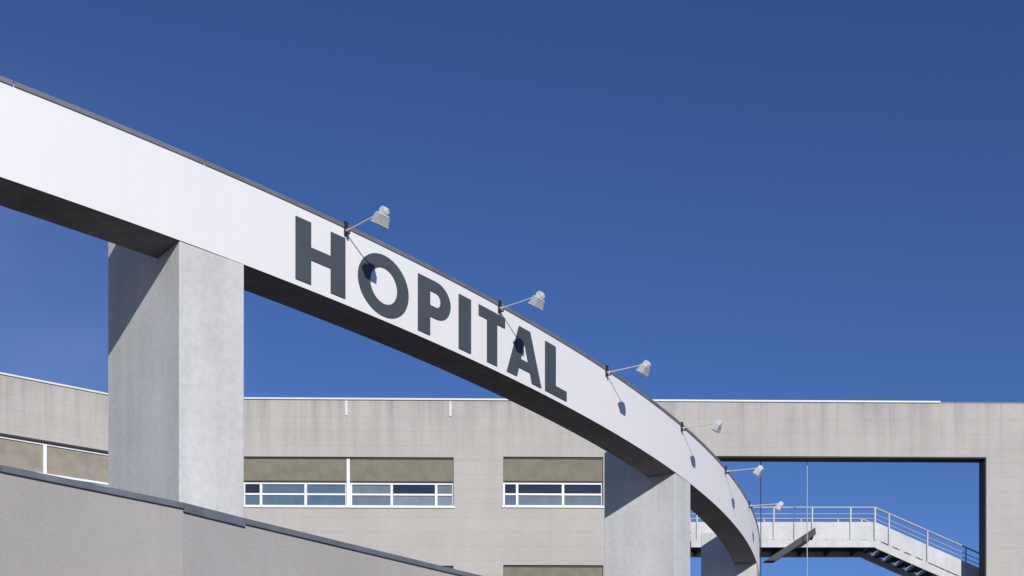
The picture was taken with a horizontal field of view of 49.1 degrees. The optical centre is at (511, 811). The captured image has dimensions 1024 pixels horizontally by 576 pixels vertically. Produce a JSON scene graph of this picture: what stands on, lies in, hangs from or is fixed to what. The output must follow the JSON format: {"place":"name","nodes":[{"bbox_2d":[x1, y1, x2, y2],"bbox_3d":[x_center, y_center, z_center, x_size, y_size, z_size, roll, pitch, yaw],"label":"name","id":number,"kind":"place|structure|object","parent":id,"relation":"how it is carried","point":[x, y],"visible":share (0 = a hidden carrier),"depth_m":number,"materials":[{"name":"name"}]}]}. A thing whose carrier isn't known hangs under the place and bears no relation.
{"place":"outdoors","nodes":[
{"label":"outdoors","id":0,"kind":"place"},
{"bbox_2d":[0,374,107,486],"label":"wing walls","id":1,"kind":"structure","parent":0,"point":[48,412],"depth_m":34.63,"materials":[{"name":"beige concrete"}]},
{"bbox_2d":[0,433,107,484],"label":"wing windows","id":2,"kind":"structure","parent":1,"relation":"in","point":[79,463],"depth_m":34.80,"materials":[{"name":"grey glass"}]},
{"bbox_2d":[0,372,107,394],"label":"wing coping","id":3,"kind":"object","parent":1,"relation":"on","point":[52,383],"depth_m":34.60,"materials":[{"name":"grey metal"}]},
{"bbox_2d":[0,0,1023,575],"label":"sky","id":4,"kind":"structure","parent":0,"point":[737,199],"materials":[{"name":"blue"}]},
{"label":"ground","id":5,"kind":"structure","parent":0,"visible":0},
{"bbox_2d":[108,241,243,517],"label":"concrete pillar","id":6,"kind":"structure","parent":5,"relation":"on","point":[176,372],"depth_m":11.82,"materials":[{"name":"grey concrete"}]},
{"bbox_2d":[0,472,458,575],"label":"rendered wall","id":7,"kind":"structure","parent":5,"relation":"on","point":[50,529],"depth_m":10.40,"materials":[{"name":"paint"}]},
{"bbox_2d":[0,465,480,575],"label":"metal coping","id":8,"kind":"object","parent":7,"relation":"on","point":[213,514],"visible":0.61,"depth_m":10.96,"materials":[{"name":"grey metal"}]},
{"bbox_2d":[244,399,689,575],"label":"walls","id":9,"kind":"structure","parent":5,"relation":"on","point":[478,529],"depth_m":35.96,"materials":[{"name":"beige concrete"}]},
{"bbox_2d":[244,457,603,575],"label":"windows","id":10,"kind":"structure","parent":9,"relation":"attached to","point":[378,482],"depth_m":36.06,"materials":[{"name":"metal"}]},
{"bbox_2d":[244,397,1023,415],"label":"parapet coping","id":11,"kind":"object","parent":9,"relation":"on","point":[492,399],"visible":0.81,"depth_m":36.01,"materials":[{"name":"grey metal"}]},
{"bbox_2d":[604,450,689,575],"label":"concrete pillar","id":12,"kind":"structure","parent":5,"relation":"on","point":[646,526],"depth_m":19.67,"materials":[{"name":"grey concrete"}]},
{"bbox_2d":[0,82,758,575],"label":"curved sign beam","id":13,"kind":"structure","parent":12,"relation":"on","point":[80,172],"depth_m":12.54,"materials":[{"name":"white paint"}]},
{"bbox_2d":[343,206,389,235],"bbox_3d":[-1.703,-6.644,12.693,0.898,0.281,0.166,0,0,44],"label":"floodlight","id":14,"kind":"object","parent":13,"relation":"attached to","point":[380,218],"visible":1,"depth_m":12.43,"materials":[{"name":"metal"}]},
{"bbox_2d":[0,76,759,553],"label":"roof flashing","id":15,"kind":"object","parent":13,"relation":"on","point":[182,152],"visible":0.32,"depth_m":12.64,"materials":[{"name":"metal"}]},
{"bbox_2d":[295,216,566,401],"bbox_3d":[-0.771,-6.256,14.242,0.104,0.723,4.899,0,0,41],"label":"hopital lettering","id":16,"kind":"object","parent":13,"relation":"attached to","point":[306,253],"visible":1,"depth_m":13.77},
{"bbox_2d":[498,291,544,312],"bbox_3d":[0.059,-6.644,14.698,0.897,0.281,0.166,0,0,39],"label":"floodlight","id":17,"kind":"object","parent":13,"relation":"attached to","point":[537,301],"visible":0.99,"depth_m":14.46,"materials":[{"name":"metal"}]},
{"bbox_2d":[606,360,650,376],"bbox_3d":[1.681,-6.644,16.885,0.897,0.281,0.166,0,0,34],"label":"floodlight","id":18,"kind":"object","parent":13,"relation":"attached to","point":[643,369],"visible":1,"depth_m":16.66,"materials":[{"name":"metal"}]},
{"bbox_2d":[681,419,722,432],"bbox_3d":[3.213,-6.644,19.375,0.897,0.281,0.166,0,0,29],"label":"floodlight","id":19,"kind":"object","parent":13,"relation":"attached to","point":[717,426],"visible":1,"depth_m":19.18,"materials":[{"name":"metal"}]},
{"bbox_2d":[725,465,763,476],"bbox_3d":[4.462,-6.644,21.873,0.897,0.281,0.166,0,0,24],"label":"floodlight","id":20,"kind":"object","parent":13,"relation":"attached to","point":[758,471],"visible":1,"depth_m":21.70,"materials":[{"name":"metal"}]},
{"bbox_2d":[749,501,783,511],"bbox_3d":[5.456,-6.644,24.365,0.897,0.281,0.166,0,0,19],"label":"floodlight","id":21,"kind":"object","parent":13,"relation":"attached to","point":[779,505],"visible":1,"depth_m":24.22,"materials":[{"name":"metal"}]},
{"bbox_2d":[701,533,757,575],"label":"concrete pillar","id":22,"kind":"structure","parent":5,"relation":"on","point":[716,559],"depth_m":26.55,"materials":[{"name":"grey concrete"}]},
{"bbox_2d":[690,507,978,575],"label":"steel footbridge","id":23,"kind":"object","parent":5,"relation":"on","point":[861,539],"visible":0.84,"depth_m":37.35,"materials":[{"name":"grey metal"}]},
{"bbox_2d":[690,402,1023,575],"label":"portal frame","id":24,"kind":"object","parent":5,"relation":"on","point":[993,433],"visible":0.75,"depth_m":36.17,"materials":[{"name":"beige concrete"}]},
{"bbox_2d":[760,462,760,575],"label":"steel cable","id":25,"kind":"object","parent":24,"relation":"attached to","point":[760,524],"visible":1,"depth_m":36.55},
{"bbox_2d":[807,462,807,575],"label":"steel rod","id":26,"kind":"object","parent":24,"relation":"hanging from","point":[807,518],"visible":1,"depth_m":36.54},
{"bbox_2d":[716,456,985,575],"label":"opening liner","id":27,"kind":"object","parent":24,"relation":"attached to","point":[981,461],"visible":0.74,"depth_m":36.37,"materials":[{"name":"metal"}]}
]}

